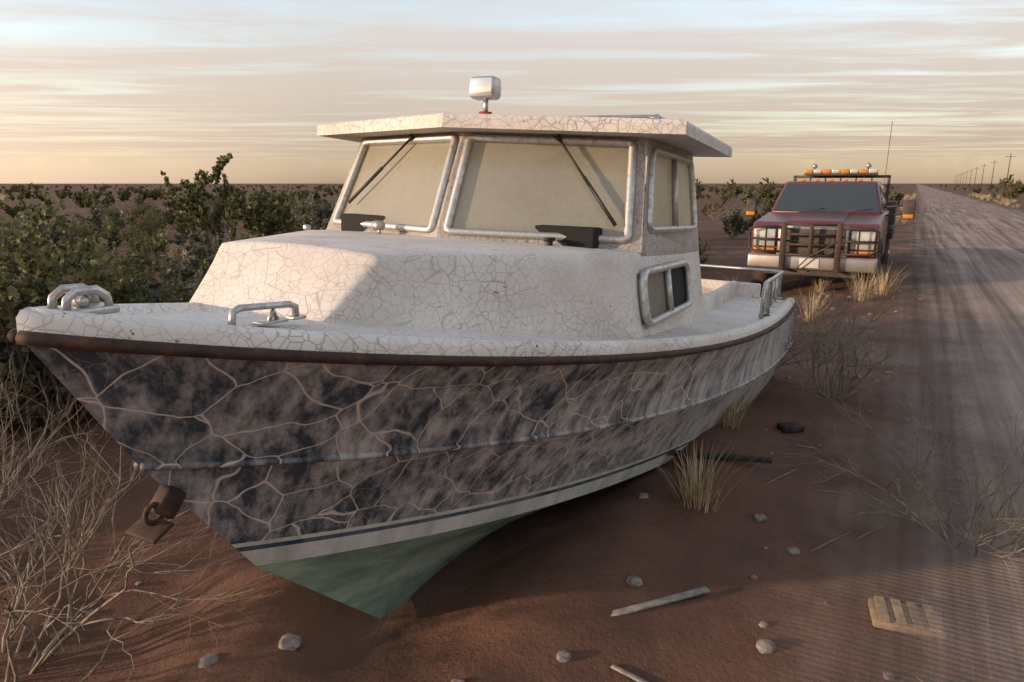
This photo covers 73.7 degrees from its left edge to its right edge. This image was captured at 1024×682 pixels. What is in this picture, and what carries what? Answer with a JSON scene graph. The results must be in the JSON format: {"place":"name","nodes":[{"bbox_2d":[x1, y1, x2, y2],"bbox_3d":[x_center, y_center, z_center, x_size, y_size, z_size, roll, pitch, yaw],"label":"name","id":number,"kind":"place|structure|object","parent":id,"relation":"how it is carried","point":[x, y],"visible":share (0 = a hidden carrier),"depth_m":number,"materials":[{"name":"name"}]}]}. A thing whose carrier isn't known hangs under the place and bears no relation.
{"place":"outdoors","nodes":[
{"label":"outdoors","id":0,"kind":"place"},
{"bbox_2d":[168,239,180,256],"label":"grass tuft","id":1,"kind":"object","parent":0,"point":[174,248],"visible":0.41,"depth_m":18.39,"materials":[{"name":"plant"}]},
{"bbox_2d":[0,184,1023,681],"bbox_3d":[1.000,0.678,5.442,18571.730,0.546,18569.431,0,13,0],"label":"ground","id":2,"kind":"structure","parent":0,"point":[526,598],"depth_m":3.37,"materials":[{"name":"brown soil"}]},
{"bbox_2d":[0,198,26,219],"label":"bush","id":3,"kind":"object","parent":2,"relation":"on","point":[11,211],"visible":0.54,"depth_m":38.59,"materials":[{"name":"green plant"}]},
{"bbox_2d":[12,208,32,223],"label":"sage bush","id":4,"kind":"object","parent":2,"relation":"on","point":[29,213],"visible":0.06,"depth_m":25.27,"materials":[{"name":"green plant"}]},
{"bbox_2d":[18,188,26,196],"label":"bush","id":5,"kind":"object","parent":2,"relation":"on","point":[22,192],"visible":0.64,"depth_m":102.86,"materials":[{"name":"green plant"}]},
{"bbox_2d":[23,190,32,198],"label":"bush","id":6,"kind":"object","parent":2,"relation":"on","point":[27,194],"visible":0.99,"depth_m":94.96,"materials":[{"name":"green plant"}]},
{"bbox_2d":[27,182,38,190],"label":"bush","id":7,"kind":"object","parent":2,"relation":"on","point":[35,187],"visible":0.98,"depth_m":164.18,"materials":[{"name":"green plant"}]},
{"bbox_2d":[0,244,69,276],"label":"sage bush","id":8,"kind":"object","parent":2,"relation":"on","point":[51,249],"depth_m":8.84,"materials":[{"name":"green plant"}]},
{"bbox_2d":[0,276,71,428],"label":"sage bush","id":9,"kind":"object","parent":2,"relation":"on","point":[30,404],"visible":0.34,"depth_m":5.62,"materials":[{"name":"green plant"}]},
{"bbox_2d":[32,191,48,200],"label":"bush","id":10,"kind":"object","parent":2,"relation":"on","point":[40,197],"visible":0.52,"depth_m":79.88,"materials":[{"name":"green plant"}]},
{"bbox_2d":[26,203,55,220],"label":"bush","id":11,"kind":"object","parent":2,"relation":"on","point":[42,216],"visible":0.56,"depth_m":36.79,"materials":[{"name":"green plant"}]},
{"bbox_2d":[0,212,86,266],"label":"sage bush","id":12,"kind":"object","parent":2,"relation":"on","point":[18,219],"visible":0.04,"depth_m":11.88,"materials":[{"name":"green plant"}]},
{"bbox_2d":[44,197,53,206],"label":"bush","id":13,"kind":"object","parent":2,"relation":"on","point":[46,202],"visible":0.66,"depth_m":60.84,"materials":[{"name":"green plant"}]},
{"bbox_2d":[23,213,84,251],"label":"sage bush","id":14,"kind":"object","parent":2,"relation":"on","point":[56,237],"visible":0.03,"depth_m":13.39,"materials":[{"name":"green plant"}]},
{"bbox_2d":[0,200,113,290],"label":"creosote bush","id":15,"kind":"object","parent":2,"relation":"on","point":[4,257],"visible":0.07,"depth_m":6.81,"materials":[{"name":"green plant"}]},
{"bbox_2d":[54,189,68,198],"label":"bush","id":16,"kind":"object","parent":2,"relation":"on","point":[59,195],"visible":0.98,"depth_m":92.06,"materials":[{"name":"green plant"}]},
{"bbox_2d":[52,204,77,224],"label":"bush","id":17,"kind":"object","parent":2,"relation":"on","point":[65,216],"visible":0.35,"depth_m":33.27,"materials":[{"name":"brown plant"}]},
{"bbox_2d":[0,333,136,595],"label":"dry shrub","id":18,"kind":"object","parent":2,"relation":"on","point":[20,467],"visible":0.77,"depth_m":3.93,"materials":[{"name":"brown plant"}]},
{"bbox_2d":[65,191,73,198],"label":"bush","id":19,"kind":"object","parent":2,"relation":"on","point":[69,195],"visible":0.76,"depth_m":95.38,"materials":[{"name":"green plant"}]},
{"bbox_2d":[47,214,111,254],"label":"creosote bush","id":20,"kind":"object","parent":2,"relation":"on","point":[85,231],"visible":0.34,"depth_m":14.78,"materials":[{"name":"green plant"}]},
{"bbox_2d":[71,191,89,207],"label":"bush","id":21,"kind":"object","parent":2,"relation":"on","point":[74,196],"visible":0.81,"depth_m":59.20,"materials":[{"name":"green plant"}]},
{"bbox_2d":[0,188,166,430],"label":"creosote bush","id":22,"kind":"object","parent":2,"relation":"on","point":[13,295],"visible":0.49,"depth_m":5.50,"materials":[{"name":"green plant"}]},
{"bbox_2d":[77,192,98,207],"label":"bush","id":23,"kind":"object","parent":2,"relation":"on","point":[84,201],"visible":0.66,"depth_m":59.11,"materials":[{"name":"green plant"}]},
{"bbox_2d":[59,241,133,282],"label":"creosote bush","id":24,"kind":"object","parent":2,"relation":"on","point":[111,259],"visible":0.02,"depth_m":11.12,"materials":[{"name":"green plant"}]},
{"bbox_2d":[91,190,102,198],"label":"bush","id":25,"kind":"object","parent":2,"relation":"on","point":[94,193],"visible":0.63,"depth_m":87.82,"materials":[{"name":"green plant"}]},
{"bbox_2d":[85,193,112,206],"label":"bush","id":26,"kind":"object","parent":2,"relation":"on","point":[89,199],"visible":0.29,"depth_m":48.66,"materials":[{"name":"green plant"}]},
{"bbox_2d":[89,199,112,216],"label":"sage bush","id":27,"kind":"object","parent":2,"relation":"on","point":[94,205],"visible":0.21,"depth_m":36.93,"materials":[{"name":"green plant"}]},
{"bbox_2d":[38,238,165,302],"bbox_3d":[-4.344,-0.277,6.976,1.247,1.570,1.526,9,16,33],"label":"creosote bush","id":28,"kind":"object","parent":2,"relation":"on","point":[60,251],"visible":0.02,"depth_m":6.74,"materials":[{"name":"green plant"}]},
{"bbox_2d":[98,183,108,192],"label":"bush","id":29,"kind":"object","parent":2,"relation":"on","point":[103,189],"visible":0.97,"depth_m":138.14,"materials":[{"name":"green plant"}]},
{"bbox_2d":[73,203,135,255],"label":"sage bush","id":30,"kind":"object","parent":2,"relation":"on","point":[97,217],"visible":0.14,"depth_m":18.78,"materials":[{"name":"green plant"}]},
{"bbox_2d":[102,191,111,195],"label":"bush","id":31,"kind":"object","parent":2,"relation":"on","point":[107,194],"visible":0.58,"depth_m":90.23,"materials":[{"name":"green plant"}]},
{"bbox_2d":[98,203,122,219],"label":"creosote bush","id":32,"kind":"object","parent":2,"relation":"on","point":[109,213],"visible":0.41,"depth_m":29.67,"materials":[{"name":"green plant"}]},
{"bbox_2d":[114,190,125,201],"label":"bush","id":33,"kind":"object","parent":2,"relation":"on","point":[121,196],"visible":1,"depth_m":78.94,"materials":[{"name":"green plant"}]},
{"bbox_2d":[57,281,185,409],"bbox_3d":[-3.841,0.007,6.365,0.998,1.285,1.449,11,17,39],"label":"creosote bush","id":34,"kind":"object","parent":2,"relation":"on","point":[118,301],"depth_m":6.39,"materials":[{"name":"green plant"}]},
{"bbox_2d":[84,240,161,279],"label":"creosote bush","id":35,"kind":"object","parent":2,"relation":"on","point":[133,250],"visible":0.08,"depth_m":11.34,"materials":[{"name":"green plant"}]},
{"bbox_2d":[121,187,130,199],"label":"bush","id":36,"kind":"object","parent":2,"relation":"on","point":[127,192],"visible":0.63,"depth_m":82.89,"materials":[{"name":"green plant"}]},
{"bbox_2d":[118,211,141,246],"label":"creosote bush","id":37,"kind":"object","parent":2,"relation":"on","point":[133,228],"visible":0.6,"depth_m":22.62,"materials":[{"name":"green plant"}]},
{"bbox_2d":[78,273,190,303],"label":"creosote bush","id":38,"kind":"object","parent":2,"relation":"on","point":[139,294],"visible":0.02,"depth_m":5.92,"materials":[{"name":"green plant"}]},
{"bbox_2d":[121,192,149,222],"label":"creosote bush","id":39,"kind":"object","parent":2,"relation":"on","point":[142,208],"visible":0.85,"depth_m":35.16,"materials":[{"name":"green plant"}]},
{"bbox_2d":[0,353,281,681],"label":"dry shrub","id":40,"kind":"object","parent":2,"relation":"on","point":[43,657],"visible":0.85,"depth_m":2.93,"materials":[{"name":"beige plant"}]},
{"bbox_2d":[124,216,158,256],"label":"creosote bush","id":41,"kind":"object","parent":2,"relation":"on","point":[143,231],"visible":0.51,"depth_m":18.78,"materials":[{"name":"green plant"}]},
{"bbox_2d":[138,188,152,199],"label":"bush","id":42,"kind":"object","parent":2,"relation":"on","point":[143,192],"visible":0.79,"depth_m":84.43,"materials":[{"name":"green plant"}]},
{"bbox_2d":[133,208,165,237],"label":"creosote bush","id":43,"kind":"object","parent":2,"relation":"on","point":[163,226],"visible":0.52,"depth_m":25.01,"materials":[{"name":"green plant"}]},
{"bbox_2d":[130,229,171,264],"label":"creosote bush","id":44,"kind":"object","parent":2,"relation":"on","point":[145,250],"visible":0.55,"depth_m":17.09,"materials":[{"name":"green plant"}]},
{"bbox_2d":[144,201,160,219],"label":"creosote bush","id":45,"kind":"object","parent":2,"relation":"on","point":[150,210],"visible":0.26,"depth_m":36.87,"materials":[{"name":"green plant"}]},
{"bbox_2d":[134,200,171,226],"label":"creosote bush","id":46,"kind":"object","parent":2,"relation":"on","point":[156,213],"visible":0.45,"depth_m":28.21,"materials":[{"name":"green plant"}]},
{"bbox_2d":[148,189,161,199],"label":"bush","id":47,"kind":"object","parent":2,"relation":"on","point":[155,195],"visible":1,"depth_m":84.56,"materials":[{"name":"green plant"}]},
{"bbox_2d":[135,256,201,302],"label":"sage bush","id":48,"kind":"object","parent":2,"relation":"on","point":[159,288],"visible":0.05,"depth_m":7.45,"materials":[{"name":"green plant"}]},
{"bbox_2d":[159,208,179,228],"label":"sage bush","id":49,"kind":"object","parent":2,"relation":"on","point":[169,212],"visible":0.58,"depth_m":30.84,"materials":[{"name":"green plant"}]},
{"bbox_2d":[130,229,218,300],"bbox_3d":[-3.770,-0.589,8.487,1.812,1.578,1.333,-1,13,-6],"label":"sage bush","id":50,"kind":"object","parent":2,"relation":"on","point":[189,250],"visible":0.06,"depth_m":8.23,"materials":[{"name":"green plant"}]},
{"bbox_2d":[162,264,205,302],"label":"creosote bush","id":51,"kind":"object","parent":2,"relation":"on","point":[188,296],"visible":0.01,"depth_m":6.35,"materials":[{"name":"green plant"}]},
{"bbox_2d":[172,216,195,238],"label":"creosote bush","id":52,"kind":"object","parent":2,"relation":"on","point":[182,228],"visible":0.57,"depth_m":25.44,"materials":[{"name":"green plant"}]},
{"bbox_2d":[175,210,198,234],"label":"creosote bush","id":53,"kind":"object","parent":2,"relation":"on","point":[186,214],"visible":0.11,"depth_m":25.71,"materials":[{"name":"green plant"}]},
{"bbox_2d":[165,227,214,262],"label":"sage bush","id":54,"kind":"object","parent":2,"relation":"on","point":[179,239],"visible":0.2,"depth_m":15.57,"materials":[{"name":"green plant"}]},
{"bbox_2d":[183,281,199,295],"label":"sage bush","id":55,"kind":"object","parent":2,"relation":"on","point":[195,286],"depth_m":5.92,"materials":[{"name":"green plant"}]},
{"bbox_2d":[185,237,236,302],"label":"creosote bush","id":56,"kind":"object","parent":2,"relation":"on","point":[213,248],"visible":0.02,"depth_m":6.57,"materials":[{"name":"green plant"}]},
{"bbox_2d":[193,208,229,241],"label":"sage bush","id":57,"kind":"object","parent":2,"relation":"on","point":[209,221],"visible":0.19,"depth_m":24.09,"materials":[{"name":"green plant"}]},
{"bbox_2d":[208,196,225,214],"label":"creosote bush","id":58,"kind":"object","parent":2,"relation":"on","point":[216,203],"visible":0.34,"depth_m":37.50,"materials":[{"name":"green plant"}]},
{"bbox_2d":[182,223,258,298],"bbox_3d":[-2.501,-0.410,7.220,1.342,1.689,1.642,12,17,41],"label":"creosote bush","id":59,"kind":"object","parent":2,"relation":"on","point":[255,235],"depth_m":6.87,"materials":[{"name":"green plant"}]},
{"bbox_2d":[208,219,248,245],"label":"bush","id":60,"kind":"object","parent":2,"relation":"on","point":[238,234],"visible":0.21,"depth_m":20.69,"materials":[{"name":"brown plant"}]},
{"bbox_2d":[160,153,297,247],"bbox_3d":[-5.652,-2.438,13.874,2.591,2.664,2.092,0,13,0],"label":"bush","id":61,"kind":"object","parent":2,"relation":"on","point":[266,221],"visible":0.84,"depth_m":13.50,"materials":[{"name":"green plant"}]},
{"bbox_2d":[274,192,294,206],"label":"bush","id":62,"kind":"object","parent":2,"relation":"on","point":[280,198],"visible":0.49,"depth_m":48.61,"materials":[{"name":"green plant"}]},
{"bbox_2d":[288,196,310,217],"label":"creosote bush","id":63,"kind":"object","parent":2,"relation":"on","point":[302,203],"visible":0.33,"depth_m":40.20,"materials":[{"name":"green plant"}]},
{"bbox_2d":[279,199,326,233],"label":"creosote bush","id":64,"kind":"object","parent":2,"relation":"on","point":[304,219],"visible":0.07,"depth_m":15.32,"materials":[{"name":"green plant"}]},
{"bbox_2d":[296,190,309,200],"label":"bush","id":65,"kind":"object","parent":2,"relation":"on","point":[299,195],"visible":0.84,"depth_m":74.41,"materials":[{"name":"green plant"}]},
{"bbox_2d":[293,195,331,214],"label":"sage bush","id":66,"kind":"object","parent":2,"relation":"on","point":[304,208],"visible":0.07,"depth_m":27.49,"materials":[{"name":"green plant"}]},
{"bbox_2d":[310,190,320,198],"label":"bush","id":67,"kind":"object","parent":2,"relation":"on","point":[316,195],"visible":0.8,"depth_m":80.79,"materials":[{"name":"green plant"}]},
{"bbox_2d":[297,201,335,230],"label":"sage bush","id":68,"kind":"object","parent":2,"relation":"on","point":[319,217],"visible":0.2,"depth_m":17.36,"materials":[{"name":"green plant"}]},
{"bbox_2d":[325,187,331,193],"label":"bush","id":69,"kind":"object","parent":2,"relation":"on","point":[328,189],"visible":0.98,"depth_m":135.29,"materials":[{"name":"green plant"}]},
{"bbox_2d":[7,76,796,618],"bbox_3d":[0.080,-0.207,4.270,2.844,2.635,5.914,8,12,25],"label":"boat","id":70,"kind":"object","parent":2,"relation":"on","point":[435,346],"visible":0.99,"depth_m":2.79,"materials":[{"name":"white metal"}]},
{"bbox_2d":[4,290,943,681],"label":"debris stones","id":71,"kind":"object","parent":2,"relation":"on","point":[912,618],"visible":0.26,"depth_m":2.89,"materials":[{"name":"grey stone"}]},
{"bbox_2d":[696,189,701,199],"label":"bush","id":72,"kind":"object","parent":2,"relation":"on","point":[698,193],"visible":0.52,"depth_m":84.75,"materials":[{"name":"green plant"}]},
{"bbox_2d":[695,178,705,191],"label":"bush","id":73,"kind":"object","parent":2,"relation":"on","point":[698,187],"visible":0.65,"depth_m":96.99,"materials":[{"name":"green plant"}]},
{"bbox_2d":[645,432,763,512],"bbox_3d":[1.074,0.739,3.808,0.634,0.366,0.633,11,17,40],"label":"grass tuft","id":74,"kind":"object","parent":2,"relation":"on","point":[695,483],"visible":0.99,"depth_m":3.81,"materials":[{"name":"beige plant"}]},
{"bbox_2d":[698,237,711,263],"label":"creosote bush","id":75,"kind":"object","parent":2,"relation":"on","point":[700,253],"visible":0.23,"depth_m":15.89,"materials":[{"name":"green plant"}]},
{"bbox_2d":[699,202,715,214],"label":"bush","id":76,"kind":"object","parent":2,"relation":"on","point":[703,210],"visible":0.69,"depth_m":44.34,"materials":[{"name":"green plant"}]},
{"bbox_2d":[698,202,728,219],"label":"dry shrub","id":77,"kind":"object","parent":2,"relation":"on","point":[719,213],"visible":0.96,"depth_m":38.66,"materials":[{"name":"brown plant"}]},
{"bbox_2d":[712,202,724,213],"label":"bush","id":78,"kind":"object","parent":2,"relation":"on","point":[716,206],"visible":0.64,"depth_m":45.28,"materials":[{"name":"green plant"}]},
{"bbox_2d":[719,195,726,203],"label":"bush","id":79,"kind":"object","parent":2,"relation":"on","point":[723,198],"visible":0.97,"depth_m":68.30,"materials":[{"name":"green plant"}]},
{"bbox_2d":[720,188,726,195],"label":"bush","id":80,"kind":"object","parent":2,"relation":"on","point":[722,192],"visible":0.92,"depth_m":110.08,"materials":[{"name":"green plant"}]},
{"bbox_2d":[723,178,743,200],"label":"bush","id":81,"kind":"object","parent":2,"relation":"on","point":[731,187],"visible":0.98,"depth_m":78.03,"materials":[{"name":"green plant"}]},
{"bbox_2d":[719,205,753,237],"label":"sage bush","id":82,"kind":"object","parent":2,"relation":"on","point":[733,222],"visible":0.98,"depth_m":25.84,"materials":[{"name":"green plant"}]},
{"bbox_2d":[717,382,772,428],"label":"grass tuft","id":83,"kind":"object","parent":2,"relation":"on","point":[728,419],"visible":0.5,"depth_m":4.89,"materials":[{"name":"beige plant"}]},
{"bbox_2d":[739,188,753,206],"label":"bush","id":84,"kind":"object","parent":2,"relation":"on","point":[747,193],"visible":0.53,"depth_m":61.69,"materials":[{"name":"green plant"}]},
{"bbox_2d":[749,205,771,226],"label":"sage bush","id":85,"kind":"object","parent":2,"relation":"on","point":[760,215],"visible":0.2,"depth_m":25.77,"materials":[{"name":"green plant"}]},
{"bbox_2d":[751,177,782,206],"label":"bush","id":86,"kind":"object","parent":2,"relation":"on","point":[763,193],"visible":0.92,"depth_m":52.19,"materials":[{"name":"green plant"}]},
{"bbox_2d":[761,197,776,207],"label":"bush","id":87,"kind":"object","parent":2,"relation":"on","point":[772,200],"visible":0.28,"depth_m":46.97,"materials":[{"name":"green plant"}]},
{"bbox_2d":[720,266,871,377],"bbox_3d":[2.351,-0.210,6.167,1.723,1.235,1.458,2,13,7],"label":"dry shrub","id":88,"kind":"object","parent":2,"relation":"on","point":[799,335],"visible":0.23,"depth_m":5.97,"materials":[{"name":"brown plant"}]},
{"bbox_2d":[784,283,830,320],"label":"grass tuft","id":89,"kind":"object","parent":2,"relation":"on","point":[806,311],"visible":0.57,"depth_m":9.45,"materials":[{"name":"beige plant"}]},
{"bbox_2d":[805,276,832,291],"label":"grass tuft","id":90,"kind":"object","parent":2,"relation":"on","point":[819,287],"visible":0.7,"depth_m":12.12,"materials":[{"name":"beige plant"}]},
{"bbox_2d":[746,121,915,290],"bbox_3d":[6.631,-2.779,14.074,2.920,3.041,6.626,7,15,29],"label":"truck","id":91,"kind":"object","parent":2,"relation":"on","point":[816,227],"visible":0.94,"depth_m":11.97,"materials":[{"name":"paint"}]},
{"bbox_2d":[764,265,963,408],"bbox_3d":[2.777,0.029,5.819,2.179,1.341,1.879,-12,18,-43],"label":"dry shrub","id":92,"kind":"object","parent":2,"relation":"on","point":[842,379],"visible":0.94,"depth_m":5.70,"materials":[{"name":"brown plant"}]},
{"bbox_2d":[841,266,890,301],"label":"grass tuft","id":93,"kind":"object","parent":2,"relation":"on","point":[862,289],"visible":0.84,"depth_m":10.57,"materials":[{"name":"beige plant"}]},
{"bbox_2d":[738,368,1023,579],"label":"dry shrub","id":94,"kind":"object","parent":2,"relation":"on","point":[994,528],"visible":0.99,"depth_m":3.38,"materials":[{"name":"brown plant"}]},
{"bbox_2d":[862,260,908,294],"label":"grass tuft","id":95,"kind":"object","parent":2,"relation":"on","point":[885,280],"visible":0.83,"depth_m":11.10,"materials":[{"name":"beige plant"}]},
{"bbox_2d":[888,192,905,204],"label":"bush","id":96,"kind":"object","parent":2,"relation":"on","point":[898,196],"visible":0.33,"depth_m":46.71,"materials":[{"name":"green plant"}]},
{"bbox_2d":[972,188,982,193],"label":"bush","id":97,"kind":"object","parent":2,"relation":"on","point":[974,191],"visible":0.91,"depth_m":112.51,"materials":[{"name":"green plant"}]},
{"bbox_2d":[954,153,1015,188],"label":"utility poles","id":98,"kind":"object","parent":2,"relation":"on","point":[1010,156],"visible":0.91,"depth_m":294.32,"materials":[{"name":"brown wood"}]},
{"bbox_2d":[1001,191,1009,198],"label":"bush","id":99,"kind":"object","parent":2,"relation":"on","point":[1004,194],"visible":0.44,"depth_m":81.37,"materials":[{"name":"green plant"}]},
{"bbox_2d":[997,174,1023,201],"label":"bush","id":100,"kind":"object","parent":2,"relation":"on","point":[1019,190],"visible":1,"depth_m":65.86,"materials":[{"name":"green plant"}]},
{"bbox_2d":[0,0,1023,183],"label":"sky","id":101,"kind":"structure","parent":0,"point":[92,91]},
{"bbox_2d":[907,184,1023,681],"bbox_3d":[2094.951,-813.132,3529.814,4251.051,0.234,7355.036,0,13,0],"label":"dirt road","id":102,"kind":"structure","parent":0,"point":[975,250],"depth_m":5.36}
]}

